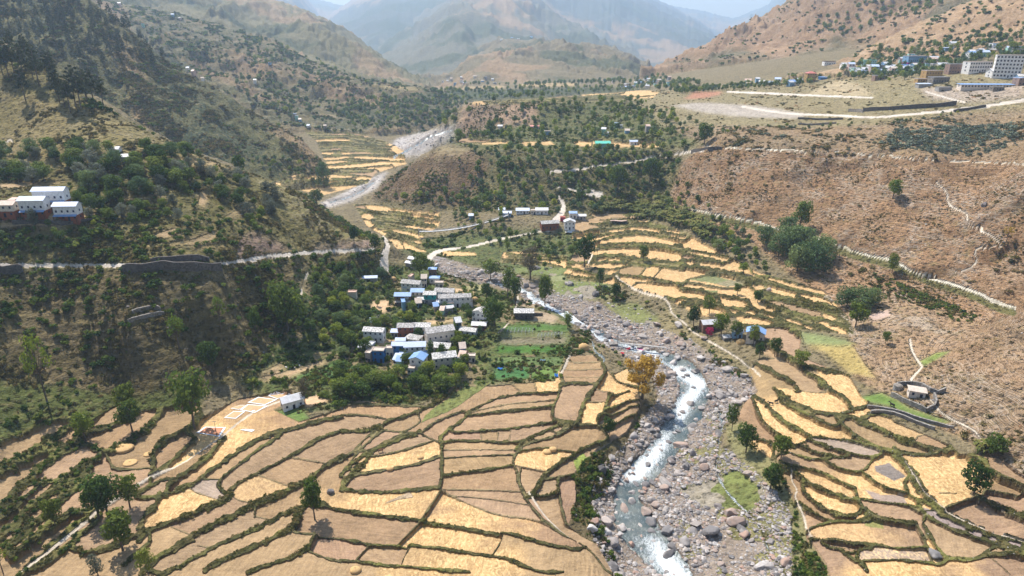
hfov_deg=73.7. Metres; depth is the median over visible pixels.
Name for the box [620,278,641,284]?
farm field
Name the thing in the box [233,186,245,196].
broadleaf tree
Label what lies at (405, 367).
broadleaf tree
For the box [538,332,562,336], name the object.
bean trellis
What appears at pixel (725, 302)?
farm field
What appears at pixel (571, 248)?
broadleaf tree
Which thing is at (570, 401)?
farm field
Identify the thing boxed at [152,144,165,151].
broadleaf tree
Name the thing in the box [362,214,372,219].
farm field
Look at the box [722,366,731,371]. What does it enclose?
boulder
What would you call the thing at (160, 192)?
broadleaf tree
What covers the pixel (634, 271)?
farm field
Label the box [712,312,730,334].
broadleaf tree
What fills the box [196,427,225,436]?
grain sheet
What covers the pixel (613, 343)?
footbridge
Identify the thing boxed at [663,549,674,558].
boulder
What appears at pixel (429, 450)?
farm field
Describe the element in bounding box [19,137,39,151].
broadleaf tree
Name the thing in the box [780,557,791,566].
boulder
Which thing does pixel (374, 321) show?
broadleaf tree
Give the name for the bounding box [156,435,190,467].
farm field
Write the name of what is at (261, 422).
farm field
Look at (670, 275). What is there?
farm field
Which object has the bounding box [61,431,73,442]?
farm field
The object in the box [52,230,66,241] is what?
broadleaf tree
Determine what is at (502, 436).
farm field
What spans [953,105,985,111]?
stone wall
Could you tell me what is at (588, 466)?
valley bushes
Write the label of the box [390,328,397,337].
house
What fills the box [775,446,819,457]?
farm field
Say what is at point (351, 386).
broadleaf tree
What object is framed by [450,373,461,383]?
broadleaf tree
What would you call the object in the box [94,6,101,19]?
pine tree
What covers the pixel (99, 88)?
pine tree
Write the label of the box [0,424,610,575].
farm field
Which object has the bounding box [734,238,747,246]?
broadleaf tree
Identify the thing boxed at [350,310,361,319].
broadleaf tree
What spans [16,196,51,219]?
house
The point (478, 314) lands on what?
house
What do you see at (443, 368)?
broadleaf tree
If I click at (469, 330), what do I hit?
house
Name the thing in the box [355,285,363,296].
broadleaf tree
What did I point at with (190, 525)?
farm field
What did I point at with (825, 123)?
stone wall
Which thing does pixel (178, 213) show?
broadleaf tree
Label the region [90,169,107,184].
broadleaf tree
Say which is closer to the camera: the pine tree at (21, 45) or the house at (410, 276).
the house at (410, 276)
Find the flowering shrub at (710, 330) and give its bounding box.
[705,327,713,334]
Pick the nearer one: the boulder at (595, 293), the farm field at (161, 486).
the farm field at (161, 486)
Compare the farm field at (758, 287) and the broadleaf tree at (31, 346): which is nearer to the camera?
the broadleaf tree at (31, 346)
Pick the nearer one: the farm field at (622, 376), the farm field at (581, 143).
the farm field at (622, 376)
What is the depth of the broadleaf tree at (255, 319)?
293.99 m
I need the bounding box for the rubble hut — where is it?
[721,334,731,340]
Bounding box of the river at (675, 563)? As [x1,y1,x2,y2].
[330,129,778,575]
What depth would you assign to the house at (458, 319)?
327.48 m
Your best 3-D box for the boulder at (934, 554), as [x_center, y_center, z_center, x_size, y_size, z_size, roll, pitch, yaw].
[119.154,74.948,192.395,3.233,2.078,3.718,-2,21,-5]
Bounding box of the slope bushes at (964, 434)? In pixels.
[666,121,1023,453]
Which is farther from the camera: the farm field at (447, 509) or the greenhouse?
the greenhouse
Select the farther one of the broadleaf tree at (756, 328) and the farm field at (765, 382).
the broadleaf tree at (756, 328)
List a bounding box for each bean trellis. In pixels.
[507,327,532,334]
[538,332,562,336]
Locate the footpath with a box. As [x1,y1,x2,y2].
[5,138,1023,571]
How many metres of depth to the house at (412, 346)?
302.22 m
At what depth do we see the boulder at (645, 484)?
237.23 m
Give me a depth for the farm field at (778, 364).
291.77 m
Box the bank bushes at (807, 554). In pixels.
[431,273,976,575]
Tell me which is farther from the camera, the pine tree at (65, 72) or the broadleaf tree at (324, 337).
the pine tree at (65, 72)
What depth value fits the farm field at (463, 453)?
241.41 m
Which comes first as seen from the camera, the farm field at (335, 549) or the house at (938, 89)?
the farm field at (335, 549)
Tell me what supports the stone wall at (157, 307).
on the terrain at (426, 44)
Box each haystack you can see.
[116,443,133,453]
[123,459,137,466]
[143,451,150,456]
[350,566,360,574]
[386,466,393,471]
[543,449,551,454]
[549,447,556,451]
[579,343,588,350]
[736,339,745,344]
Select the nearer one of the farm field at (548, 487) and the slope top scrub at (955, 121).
the farm field at (548, 487)
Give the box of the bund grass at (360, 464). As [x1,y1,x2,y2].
[0,92,1023,575]
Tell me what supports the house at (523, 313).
on the terrain at (426, 44)
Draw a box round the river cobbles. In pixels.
[431,256,793,575]
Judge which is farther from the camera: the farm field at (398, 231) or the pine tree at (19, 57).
the farm field at (398, 231)
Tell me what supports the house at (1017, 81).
on the terrain at (426, 44)
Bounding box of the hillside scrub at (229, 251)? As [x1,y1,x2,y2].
[0,44,391,426]
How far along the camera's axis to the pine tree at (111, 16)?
727.57 m
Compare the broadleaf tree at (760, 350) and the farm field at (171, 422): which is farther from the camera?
the broadleaf tree at (760, 350)
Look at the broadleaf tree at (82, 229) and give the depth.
292.07 m
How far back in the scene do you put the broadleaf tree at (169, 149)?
357.12 m
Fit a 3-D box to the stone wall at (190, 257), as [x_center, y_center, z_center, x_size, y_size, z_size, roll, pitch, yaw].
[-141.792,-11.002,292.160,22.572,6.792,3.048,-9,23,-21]
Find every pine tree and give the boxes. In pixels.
[0,37,15,73]
[0,41,8,76]
[3,7,8,19]
[4,29,14,46]
[10,42,25,75]
[12,65,30,100]
[18,33,27,53]
[19,9,25,21]
[19,37,26,55]
[23,55,33,78]
[24,41,34,55]
[24,43,44,85]
[25,29,30,38]
[30,18,37,30]
[32,3,38,15]
[34,29,41,41]
[35,42,44,56]
[39,24,44,36]
[39,50,52,69]
[42,50,55,69]
[44,5,51,16]
[46,63,57,86]
[47,67,64,102]
[49,25,55,39]
[53,74,64,106]
[58,39,64,50]
[58,74,75,111]
[63,25,69,39]
[63,67,79,106]
[65,63,90,108]
[66,5,73,18]
[69,21,76,35]
[71,28,79,44]
[74,45,82,63]
[76,71,92,99]
[79,37,86,53]
[83,68,97,97]
[85,34,93,50]
[86,7,93,17]
[88,23,94,33]
[89,14,96,27]
[93,35,100,47]
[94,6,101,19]
[94,76,106,104]
[100,51,107,65]
[101,33,108,47]
[108,10,116,25]
[113,29,120,37]
[115,43,121,56]
[120,18,125,27]
[122,31,129,43]
[139,48,145,62]
[150,52,155,65]
[159,46,165,58]
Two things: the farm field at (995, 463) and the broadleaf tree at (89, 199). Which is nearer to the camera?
the farm field at (995, 463)
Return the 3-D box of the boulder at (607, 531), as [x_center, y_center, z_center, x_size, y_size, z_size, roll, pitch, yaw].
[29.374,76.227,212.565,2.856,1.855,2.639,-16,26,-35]
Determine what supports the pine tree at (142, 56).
on the terrain at (426, 44)
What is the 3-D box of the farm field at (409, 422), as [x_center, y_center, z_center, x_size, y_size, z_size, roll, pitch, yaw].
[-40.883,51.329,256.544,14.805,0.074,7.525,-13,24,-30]
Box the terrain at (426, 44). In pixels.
[0,0,1023,575]
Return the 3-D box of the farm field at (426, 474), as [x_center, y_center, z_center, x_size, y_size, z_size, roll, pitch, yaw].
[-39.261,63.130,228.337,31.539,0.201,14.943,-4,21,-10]
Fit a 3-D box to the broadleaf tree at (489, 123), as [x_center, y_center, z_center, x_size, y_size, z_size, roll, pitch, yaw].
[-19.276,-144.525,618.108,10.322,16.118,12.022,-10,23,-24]
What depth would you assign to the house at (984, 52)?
670.41 m
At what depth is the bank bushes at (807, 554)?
314.72 m
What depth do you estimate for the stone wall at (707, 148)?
506.99 m
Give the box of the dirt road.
[0,90,1023,273]
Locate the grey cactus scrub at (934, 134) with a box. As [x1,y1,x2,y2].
[879,121,1019,156]
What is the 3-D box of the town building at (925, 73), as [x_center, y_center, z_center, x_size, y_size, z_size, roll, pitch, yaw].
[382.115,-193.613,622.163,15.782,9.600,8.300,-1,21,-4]
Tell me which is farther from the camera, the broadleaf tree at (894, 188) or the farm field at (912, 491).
the broadleaf tree at (894, 188)
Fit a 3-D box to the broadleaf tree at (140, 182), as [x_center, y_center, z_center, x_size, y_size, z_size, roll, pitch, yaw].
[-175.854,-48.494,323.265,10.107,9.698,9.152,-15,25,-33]
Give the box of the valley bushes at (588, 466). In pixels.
[244,102,827,575]
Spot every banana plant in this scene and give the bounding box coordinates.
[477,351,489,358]
[487,325,497,331]
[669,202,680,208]
[697,231,711,238]
[700,219,710,228]
[703,230,712,238]
[706,225,716,231]
[974,438,989,447]
[975,446,988,454]
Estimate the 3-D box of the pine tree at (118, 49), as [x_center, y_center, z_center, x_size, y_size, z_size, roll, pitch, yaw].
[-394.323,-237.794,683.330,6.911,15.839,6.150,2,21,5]
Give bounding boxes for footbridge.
[608,331,665,347]
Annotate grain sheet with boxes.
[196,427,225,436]
[224,411,244,418]
[231,405,245,409]
[240,404,266,412]
[248,397,276,404]
[268,391,289,398]
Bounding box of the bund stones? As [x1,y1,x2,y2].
[750,397,1014,569]
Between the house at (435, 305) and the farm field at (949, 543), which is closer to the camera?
the farm field at (949, 543)
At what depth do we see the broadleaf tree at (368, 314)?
334.09 m
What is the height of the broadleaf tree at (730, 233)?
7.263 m
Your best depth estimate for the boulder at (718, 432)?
260.15 m
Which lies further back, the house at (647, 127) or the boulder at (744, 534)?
the house at (647, 127)
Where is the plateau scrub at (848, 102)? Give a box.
[642,69,1023,124]
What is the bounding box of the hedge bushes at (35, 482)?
[0,418,168,575]
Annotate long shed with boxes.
[956,83,1014,90]
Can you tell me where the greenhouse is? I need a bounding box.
[595,141,610,148]
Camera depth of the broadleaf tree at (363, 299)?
348.44 m
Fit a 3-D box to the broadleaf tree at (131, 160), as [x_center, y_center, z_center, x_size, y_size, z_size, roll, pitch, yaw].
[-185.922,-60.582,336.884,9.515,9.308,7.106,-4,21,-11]
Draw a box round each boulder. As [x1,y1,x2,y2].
[327,489,334,493]
[587,524,597,532]
[590,517,599,524]
[592,291,598,296]
[597,465,606,471]
[601,516,613,526]
[603,334,611,338]
[604,528,611,535]
[607,561,618,572]
[608,454,614,461]
[608,537,618,547]
[613,571,625,575]
[617,531,622,537]
[619,525,626,531]
[621,502,628,512]
[622,321,631,326]
[628,497,635,504]
[628,541,634,547]
[629,432,637,439]
[638,334,647,338]
[641,506,651,515]
[642,481,649,487]
[643,423,651,427]
[646,426,654,431]
[646,497,654,502]
[646,517,656,526]
[647,528,655,532]
[651,501,660,507]
[653,416,658,423]
[659,476,671,487]
[659,484,668,490]
[661,525,673,534]
[662,338,670,342]
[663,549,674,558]
[667,370,676,374]
[667,456,674,462]
[667,542,676,550]
[670,359,676,364]
[673,441,687,447]
[674,470,680,475]
[675,321,681,327]
[676,341,683,345]
[679,536,689,545]
[681,462,687,469]
[686,400,694,405]
[687,422,697,428]
[688,526,697,533]
[690,521,700,526]
[699,457,706,463]
[699,463,709,470]
[701,525,719,534]
[714,503,721,507]
[715,392,724,399]
[715,429,722,437]
[717,561,724,566]
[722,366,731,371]
[724,508,737,516]
[726,392,737,397]
[726,516,745,526]
[730,399,741,404]
[736,524,749,536]
[738,530,748,538]
[740,373,748,377]
[742,391,748,396]
[743,470,752,476]
[753,560,768,570]
[764,563,774,569]
[767,538,774,544]
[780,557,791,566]
[929,548,942,558]
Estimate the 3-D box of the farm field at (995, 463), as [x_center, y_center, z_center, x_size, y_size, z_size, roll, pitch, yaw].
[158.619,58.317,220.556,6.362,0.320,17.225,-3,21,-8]
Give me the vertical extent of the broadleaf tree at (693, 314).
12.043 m
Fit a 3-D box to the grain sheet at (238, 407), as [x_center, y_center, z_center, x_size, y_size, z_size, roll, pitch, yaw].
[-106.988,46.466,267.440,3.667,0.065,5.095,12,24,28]
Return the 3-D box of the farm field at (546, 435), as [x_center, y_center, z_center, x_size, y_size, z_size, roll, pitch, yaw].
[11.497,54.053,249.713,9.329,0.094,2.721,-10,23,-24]
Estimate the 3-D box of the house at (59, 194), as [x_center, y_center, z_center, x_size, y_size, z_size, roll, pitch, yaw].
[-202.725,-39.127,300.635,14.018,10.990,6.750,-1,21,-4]
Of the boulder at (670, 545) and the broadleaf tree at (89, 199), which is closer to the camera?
the boulder at (670, 545)
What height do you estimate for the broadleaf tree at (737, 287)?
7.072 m
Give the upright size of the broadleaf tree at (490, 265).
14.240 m
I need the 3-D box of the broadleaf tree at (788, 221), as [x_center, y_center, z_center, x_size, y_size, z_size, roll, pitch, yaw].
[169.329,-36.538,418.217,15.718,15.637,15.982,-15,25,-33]
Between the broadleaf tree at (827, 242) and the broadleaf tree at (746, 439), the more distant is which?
the broadleaf tree at (827, 242)
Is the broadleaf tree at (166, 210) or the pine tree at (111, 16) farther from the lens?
the pine tree at (111, 16)
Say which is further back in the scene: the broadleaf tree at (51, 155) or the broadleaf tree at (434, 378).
the broadleaf tree at (51, 155)
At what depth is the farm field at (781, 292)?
365.00 m
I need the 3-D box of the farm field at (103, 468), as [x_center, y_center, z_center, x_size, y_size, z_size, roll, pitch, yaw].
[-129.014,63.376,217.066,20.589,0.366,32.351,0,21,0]
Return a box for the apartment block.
[992,54,1023,78]
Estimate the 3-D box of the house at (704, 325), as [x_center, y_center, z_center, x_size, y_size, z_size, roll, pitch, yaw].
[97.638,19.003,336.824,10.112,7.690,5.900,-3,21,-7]
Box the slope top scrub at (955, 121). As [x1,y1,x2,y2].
[670,112,1023,159]
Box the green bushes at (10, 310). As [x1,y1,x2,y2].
[0,46,656,427]
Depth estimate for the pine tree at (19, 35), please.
443.24 m
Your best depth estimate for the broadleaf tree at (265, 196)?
374.00 m
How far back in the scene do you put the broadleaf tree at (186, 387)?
244.98 m
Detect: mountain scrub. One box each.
[0,0,338,183]
[95,0,1023,132]
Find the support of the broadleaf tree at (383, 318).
on the terrain at (426, 44)
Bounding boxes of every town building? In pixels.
[804,71,816,82]
[861,60,876,65]
[902,55,926,63]
[920,70,943,77]
[944,63,962,74]
[961,61,993,73]
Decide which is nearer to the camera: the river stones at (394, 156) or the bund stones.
the bund stones
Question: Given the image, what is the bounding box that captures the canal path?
[686,144,1023,309]
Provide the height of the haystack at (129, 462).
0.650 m
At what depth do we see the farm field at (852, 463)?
230.85 m
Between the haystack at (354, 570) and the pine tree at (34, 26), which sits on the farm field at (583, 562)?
the haystack at (354, 570)
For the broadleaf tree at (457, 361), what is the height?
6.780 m
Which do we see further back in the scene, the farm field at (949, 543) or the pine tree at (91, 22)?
the pine tree at (91, 22)
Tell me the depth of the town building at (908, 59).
713.35 m
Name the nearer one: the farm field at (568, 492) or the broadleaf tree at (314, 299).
the farm field at (568, 492)
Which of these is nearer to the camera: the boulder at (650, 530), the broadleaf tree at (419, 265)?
the boulder at (650, 530)
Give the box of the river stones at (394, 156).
[320,126,451,206]
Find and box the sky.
[321,0,770,17]
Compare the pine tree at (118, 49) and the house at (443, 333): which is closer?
the house at (443, 333)
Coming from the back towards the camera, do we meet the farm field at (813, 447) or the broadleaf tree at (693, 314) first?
the broadleaf tree at (693, 314)
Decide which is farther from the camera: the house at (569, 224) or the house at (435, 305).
the house at (569, 224)
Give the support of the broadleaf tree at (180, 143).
on the terrain at (426, 44)
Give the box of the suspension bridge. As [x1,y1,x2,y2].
[418,212,508,235]
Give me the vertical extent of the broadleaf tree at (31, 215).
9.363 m
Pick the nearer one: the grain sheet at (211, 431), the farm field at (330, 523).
the farm field at (330, 523)
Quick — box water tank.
[892,383,902,390]
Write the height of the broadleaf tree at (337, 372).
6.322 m
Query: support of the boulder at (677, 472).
in the river at (675, 563)
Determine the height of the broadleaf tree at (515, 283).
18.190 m
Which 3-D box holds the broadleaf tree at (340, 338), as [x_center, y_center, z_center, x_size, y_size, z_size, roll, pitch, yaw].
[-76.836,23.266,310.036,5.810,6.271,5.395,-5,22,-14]
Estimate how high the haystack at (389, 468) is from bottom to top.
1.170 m
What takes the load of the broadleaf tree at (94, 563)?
on the farm field at (583, 562)
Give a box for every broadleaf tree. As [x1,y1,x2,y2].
[0,140,7,148]
[0,145,9,160]
[0,161,12,176]
[0,167,11,176]
[0,549,6,573]
[6,158,25,171]
[11,168,26,182]
[15,151,28,159]
[18,159,30,167]
[18,331,55,401]
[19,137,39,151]
[21,165,40,183]
[24,143,38,152]
[25,207,37,224]
[29,146,40,156]
[29,160,45,167]
[31,164,53,181]
[36,137,56,149]
[38,499,61,524]
[45,146,57,155]
[48,149,60,160]
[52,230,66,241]
[58,152,71,162]
[62,139,83,150]
[64,147,83,157]
[65,155,86,169]
[68,411,93,441]
[70,135,84,144]
[70,162,86,174]
[70,191,83,201]
[74,172,85,181]
[76,186,86,194]
[76,475,112,518]
[78,169,98,186]
[78,226,90,234]
[79,472,121,512]
[80,147,98,160]
[80,235,92,246]
[81,193,97,207]
[83,206,93,215]
[85,139,102,152]
[85,553,103,575]
[86,154,98,167]
[86,162,108,178]
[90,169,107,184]
[93,195,104,207]
[97,157,116,172]
[98,506,131,550]
[99,149,123,167]
[99,175,105,184]
[100,207,113,217]
[101,140,113,150]
[103,173,125,190]
[103,184,113,192]
[103,190,115,202]
[111,188,123,198]
[111,381,134,404]
[111,398,140,430]
[112,473,139,507]
[114,203,127,217]
[118,166,135,181]
[123,156,144,168]
[126,212,140,226]
[127,151,142,162]
[127,175,148,195]
[127,204,136,214]
[129,163,144,176]
[132,198,144,209]
[133,547,155,573]
[138,137,151,147]
[142,145,151,154]
[142,182,156,194]
[142,200,150,207]
[144,156,164,167]
[146,144,162,155]
[148,165,168,177]
[149,149,166,161]
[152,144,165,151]
[153,185,166,197]
[154,174,165,184]
[157,198,167,205]
[161,142,179,157]
[163,158,174,167]
[163,207,170,216]
[163,366,212,429]
[164,313,184,348]
[166,168,182,184]
[166,193,177,206]
[167,159,181,168]
[172,208,182,219]
[175,159,188,166]
[175,180,188,189]
[176,141,185,149]
[178,142,194,156]
[178,164,187,173]
[180,166,196,182]
[185,156,192,166]
[190,181,201,191]
[195,159,207,172]
[195,341,217,371]
[204,165,215,177]
[211,296,224,329]
[213,175,226,183]
[213,179,224,188]
[213,184,227,192]
[216,189,227,200]
[221,167,232,179]
[229,192,243,205]
[231,155,245,170]
[232,166,242,177]
[232,173,244,184]
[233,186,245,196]
[237,202,255,214]
[238,175,250,187]
[244,213,257,220]
[245,308,261,331]
[255,208,265,218]
[260,180,269,190]
[260,193,274,204]
[263,198,275,210]
[264,182,279,193]
[264,203,277,215]
[266,279,307,331]
[270,189,282,200]
[296,377,311,402]
[300,476,321,519]
[303,319,315,330]
[308,295,322,306]
[309,189,323,203]
[310,271,319,282]
[310,284,322,294]
[314,161,330,187]
[314,309,327,320]
[318,333,329,343]
[325,295,335,303]
[329,289,338,296]
[329,300,344,310]
[329,322,342,334]
[330,376,350,393]
[331,311,345,323]
[331,359,349,370]
[333,263,343,272]
[333,368,346,377]
[336,261,346,268]
[336,333,344,342]
[337,273,349,282]
[337,285,346,293]
[338,292,348,301]
[338,345,349,355]
[340,269,351,277]
[340,295,349,304]
[340,327,348,333]
[341,318,352,325]
[341,329,356,345]
[341,380,360,398]
[343,310,352,318]
[344,372,358,383]
[349,225,358,238]
[349,316,361,326]
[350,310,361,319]
[351,363,362,375]
[352,381,371,398]
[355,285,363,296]
[355,379,369,389]
[358,338,371,351]
[359,293,368,303]
[359,364,370,374]
[360,309,375,321]
[363,368,386,384]
[367,316,381,326]
[368,233,380,255]
[377,267,386,275]
[379,314,389,323]
[381,374,397,389]
[388,364,404,377]
[392,319,401,327]
[392,381,401,392]
[399,363,407,373]
[400,352,412,362]
[403,310,412,321]
[406,300,417,310]
[407,373,420,387]
[410,252,429,274]
[411,370,424,381]
[414,327,423,334]
[416,374,430,385]
[418,365,430,374]
[420,360,434,375]
[421,382,433,391]
[426,340,433,360]
[430,374,441,388]
[434,374,454,389]
[437,343,445,351]
[438,371,448,376]
[439,364,451,374]
[448,346,457,353]
[450,335,462,346]
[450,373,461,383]
[451,358,463,368]
[453,362,468,376]
[454,128,463,141]
[454,330,462,337]
[458,353,469,363]
[461,302,470,310]
[464,309,473,319]
[481,283,492,297]
[481,296,504,328]
[482,257,499,279]
[484,120,496,132]
[501,267,515,297]
[508,274,522,304]
[520,244,538,279]
[538,274,553,304]
[562,151,572,166]
[563,312,572,328]
[567,244,576,255]
[576,192,581,201]
[576,233,595,266]
[595,267,604,284]
[602,416,616,434]
[609,165,627,191]
[611,281,620,297]
[625,353,665,399]
[639,245,649,258]
[642,155,661,182]
[687,304,701,325]
[699,122,714,145]
[703,294,715,313]
[712,239,723,250]
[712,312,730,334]
[718,224,730,234]
[725,230,734,236]
[726,404,740,430]
[729,320,743,338]
[730,246,741,257]
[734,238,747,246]
[734,283,741,293]
[737,421,760,452]
[738,262,749,272]
[749,324,760,345]
[753,289,763,302]
[754,342,764,358]
[756,224,778,245]
[762,462,784,488]
[766,233,793,255]
[770,336,782,355]
[772,435,791,458]
[775,216,805,234]
[778,225,808,248]
[784,244,816,270]
[786,224,819,252]
[791,200,813,225]
[793,349,811,366]
[794,239,835,273]
[809,233,839,260]
[834,285,857,306]
[847,285,876,311]
[849,302,871,326]
[866,287,887,303]
[877,43,883,52]
[882,331,891,343]
[888,179,902,198]
[888,252,900,272]
[961,458,994,494]
[984,431,1011,456]
[1004,226,1015,242]
[1008,41,1020,47]
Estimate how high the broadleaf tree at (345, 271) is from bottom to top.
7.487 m
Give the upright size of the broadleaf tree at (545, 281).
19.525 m
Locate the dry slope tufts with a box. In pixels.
[667,149,1023,473]
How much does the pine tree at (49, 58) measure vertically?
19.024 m
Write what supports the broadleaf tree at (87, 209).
on the terrain at (426, 44)
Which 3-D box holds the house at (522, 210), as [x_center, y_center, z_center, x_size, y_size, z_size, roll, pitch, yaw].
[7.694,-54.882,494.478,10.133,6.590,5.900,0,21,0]
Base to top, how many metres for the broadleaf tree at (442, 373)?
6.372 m
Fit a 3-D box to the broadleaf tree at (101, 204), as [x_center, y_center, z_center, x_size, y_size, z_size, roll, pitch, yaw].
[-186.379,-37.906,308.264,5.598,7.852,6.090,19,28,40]
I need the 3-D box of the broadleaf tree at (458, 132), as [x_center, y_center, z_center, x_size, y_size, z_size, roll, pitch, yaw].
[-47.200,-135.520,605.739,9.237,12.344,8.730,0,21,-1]
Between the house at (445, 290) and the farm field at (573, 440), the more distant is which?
the house at (445, 290)
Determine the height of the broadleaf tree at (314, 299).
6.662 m
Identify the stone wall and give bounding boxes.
[0,263,22,274]
[12,218,92,224]
[122,260,222,273]
[127,311,164,322]
[131,305,160,312]
[150,254,209,262]
[533,312,542,315]
[691,146,721,153]
[798,117,842,119]
[798,122,836,124]
[848,108,863,112]
[863,101,956,111]
[867,405,954,428]
[870,409,935,429]
[890,392,926,411]
[897,381,946,393]
[926,392,937,411]
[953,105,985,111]
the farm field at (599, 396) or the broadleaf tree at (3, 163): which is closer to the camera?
the farm field at (599, 396)
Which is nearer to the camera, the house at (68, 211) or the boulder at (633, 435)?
the boulder at (633, 435)
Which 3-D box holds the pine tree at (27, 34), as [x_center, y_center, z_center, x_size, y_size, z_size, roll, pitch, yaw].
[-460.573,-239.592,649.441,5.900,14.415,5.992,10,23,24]
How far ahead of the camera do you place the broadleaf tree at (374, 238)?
391.69 m
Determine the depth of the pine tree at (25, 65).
404.11 m
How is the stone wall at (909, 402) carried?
on the terrain at (426, 44)
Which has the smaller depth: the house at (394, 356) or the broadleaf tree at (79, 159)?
the house at (394, 356)
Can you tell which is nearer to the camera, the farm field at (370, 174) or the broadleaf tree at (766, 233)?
the broadleaf tree at (766, 233)
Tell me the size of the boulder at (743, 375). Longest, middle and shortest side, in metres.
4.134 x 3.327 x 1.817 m
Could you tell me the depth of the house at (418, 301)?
352.71 m
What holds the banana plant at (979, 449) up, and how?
on the farm field at (995, 463)
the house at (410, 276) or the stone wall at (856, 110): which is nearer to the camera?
the house at (410, 276)
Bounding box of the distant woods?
[0,0,1023,373]
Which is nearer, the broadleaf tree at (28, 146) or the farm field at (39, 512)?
the farm field at (39, 512)
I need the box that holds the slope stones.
[45,162,1023,515]
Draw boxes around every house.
[0,200,19,221]
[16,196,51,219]
[29,186,71,207]
[50,202,84,224]
[109,146,121,150]
[120,154,130,165]
[191,70,196,76]
[280,392,304,411]
[346,290,357,298]
[362,275,377,284]
[362,326,385,342]
[364,346,373,362]
[365,341,375,350]
[371,346,385,362]
[385,345,393,356]
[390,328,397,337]
[391,342,402,353]
[392,353,402,363]
[393,292,411,305]
[395,337,406,341]
[395,355,403,365]
[396,323,413,336]
[400,279,421,291]
[401,298,405,310]
[403,341,425,352]
[404,260,411,267]
[406,333,423,341]
[407,273,414,279]
[407,365,415,374]
[408,351,428,370]
[410,288,424,297]
[413,322,430,336]
[414,297,421,307]
[421,274,427,286]
[423,291,436,303]
[423,324,454,346]
[428,267,436,275]
[428,341,451,350]
[429,276,439,283]
[431,302,438,310]
[431,350,456,369]
[434,280,443,287]
[434,287,454,298]
[438,293,470,306]
[439,306,444,314]
[445,305,453,312]
[452,316,461,330]
[457,350,467,356]
[458,326,477,335]
[458,342,465,350]
[468,353,475,361]
[471,321,486,330]
[472,306,487,321]
[503,211,511,216]
[514,308,533,319]
[516,208,529,214]
[535,207,548,214]
[539,220,559,231]
[563,218,575,230]
[569,211,577,218]
[577,214,586,220]
[629,140,637,144]
[645,124,650,131]
[699,319,719,332]
[731,328,743,338]
[745,325,766,343]
[786,81,793,86]
[822,61,835,65]
[847,62,855,70]
[871,75,886,80]
[889,66,897,73]
[907,385,927,397]
[914,78,927,82]
[915,83,931,87]
[927,76,949,83]
[934,87,952,91]
[947,41,956,47]
[965,51,976,57]
[982,50,989,56]
[985,68,993,77]
[989,86,1004,91]
[1005,46,1012,51]
[1012,77,1023,85]
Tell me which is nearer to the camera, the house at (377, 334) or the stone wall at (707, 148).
the house at (377, 334)
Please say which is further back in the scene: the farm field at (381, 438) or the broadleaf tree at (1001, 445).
the farm field at (381, 438)
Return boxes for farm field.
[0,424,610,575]
[19,486,33,496]
[22,485,49,508]
[33,495,57,517]
[41,449,95,478]
[49,457,149,518]
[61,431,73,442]
[76,482,154,550]
[86,412,155,448]
[94,408,122,425]
[108,406,198,467]
[143,481,167,494]
[145,489,214,526]
[153,442,216,481]
[154,511,264,570]
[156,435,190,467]
[171,394,420,491]
[172,498,246,532]
[193,480,222,498]
[208,439,269,478]
[221,417,384,490]
[233,477,286,501]
[256,456,438,518]
[262,459,322,485]
[295,433,368,461]
[297,507,417,544]
[304,186,354,193]
[308,175,350,179]
[312,539,365,559]
[325,157,348,159]
[328,162,404,168]
[347,459,439,490]
[350,152,370,153]
[355,157,403,160]
[356,170,376,175]
[360,548,406,564]
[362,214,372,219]
[362,442,439,470]
[365,432,398,448]
[366,206,391,211]
[374,435,428,454]
[375,167,390,170]
[383,415,418,430]
[389,239,400,244]
[391,146,401,153]
[393,230,409,234]
[402,527,500,553]
[404,243,423,250]
[409,385,517,430]
[424,414,463,439]
[427,494,580,546]
[442,467,518,489]
[443,251,474,255]
[443,433,480,440]
[444,443,516,449]
[444,450,514,456]
[444,456,511,472]
[446,491,525,502]
[454,410,551,430]
[459,139,485,142]
[459,497,539,520]
[475,401,554,412]
[481,395,556,407]
[481,432,496,440]
[498,432,509,440]
[510,425,553,440]
[514,383,534,391]
[514,451,570,469]
[521,469,541,492]
[523,141,551,144]
[523,429,605,450]
[529,499,547,520]
[533,432,553,439]
[535,495,611,571]
[536,372,559,391]
[537,480,556,494]
[550,447,597,476]
[551,261,565,267]
[555,385,592,420]
[560,479,575,523]
[563,369,602,376]
[564,270,589,276]
[564,377,598,382]
[566,362,600,368]
[570,255,585,261]
[570,355,596,361]
[572,213,633,231]
[572,264,621,269]
[574,142,590,145]
[582,402,604,423]
[591,390,606,401]
[592,249,680,260]
[592,270,614,274]
[593,141,655,146]
[599,372,638,406]
[599,408,638,426]
[602,236,714,252]
[607,419,632,439]
[609,402,640,413]
[615,369,636,384]
[620,267,642,274]
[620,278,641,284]
[621,90,656,95]
[634,284,713,302]
[642,267,657,276]
[655,268,704,281]
[684,285,772,311]
[686,307,724,316]
[690,276,742,286]
[699,254,727,261]
[700,262,753,276]
[721,299,744,306]
[737,317,769,324]
[739,399,776,442]
[750,366,850,438]
[752,286,763,289]
[753,440,771,457]
[756,401,805,443]
[759,349,822,391]
[764,328,823,366]
[771,288,794,297]
[773,302,820,316]
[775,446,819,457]
[777,280,825,294]
[777,388,847,412]
[778,454,914,504]
[784,474,795,497]
[793,478,834,519]
[799,471,854,497]
[801,295,830,304]
[802,442,840,455]
[804,513,822,528]
[805,486,857,513]
[807,370,865,406]
[811,522,922,546]
[812,495,1023,575]
[813,438,877,454]
[816,415,836,423]
[821,322,845,333]
[823,314,834,319]
[829,457,869,469]
[830,544,857,551]
[845,421,925,452]
[852,408,872,416]
[858,547,929,560]
[862,501,923,532]
[864,455,906,490]
[868,416,920,437]
[903,455,1019,505]
[907,481,920,497]
[916,436,945,448]
[924,519,988,556]
[926,540,941,562]
[927,511,963,529]
[969,531,981,536]
[978,455,1023,482]
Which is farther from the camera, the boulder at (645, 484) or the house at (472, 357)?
the house at (472, 357)

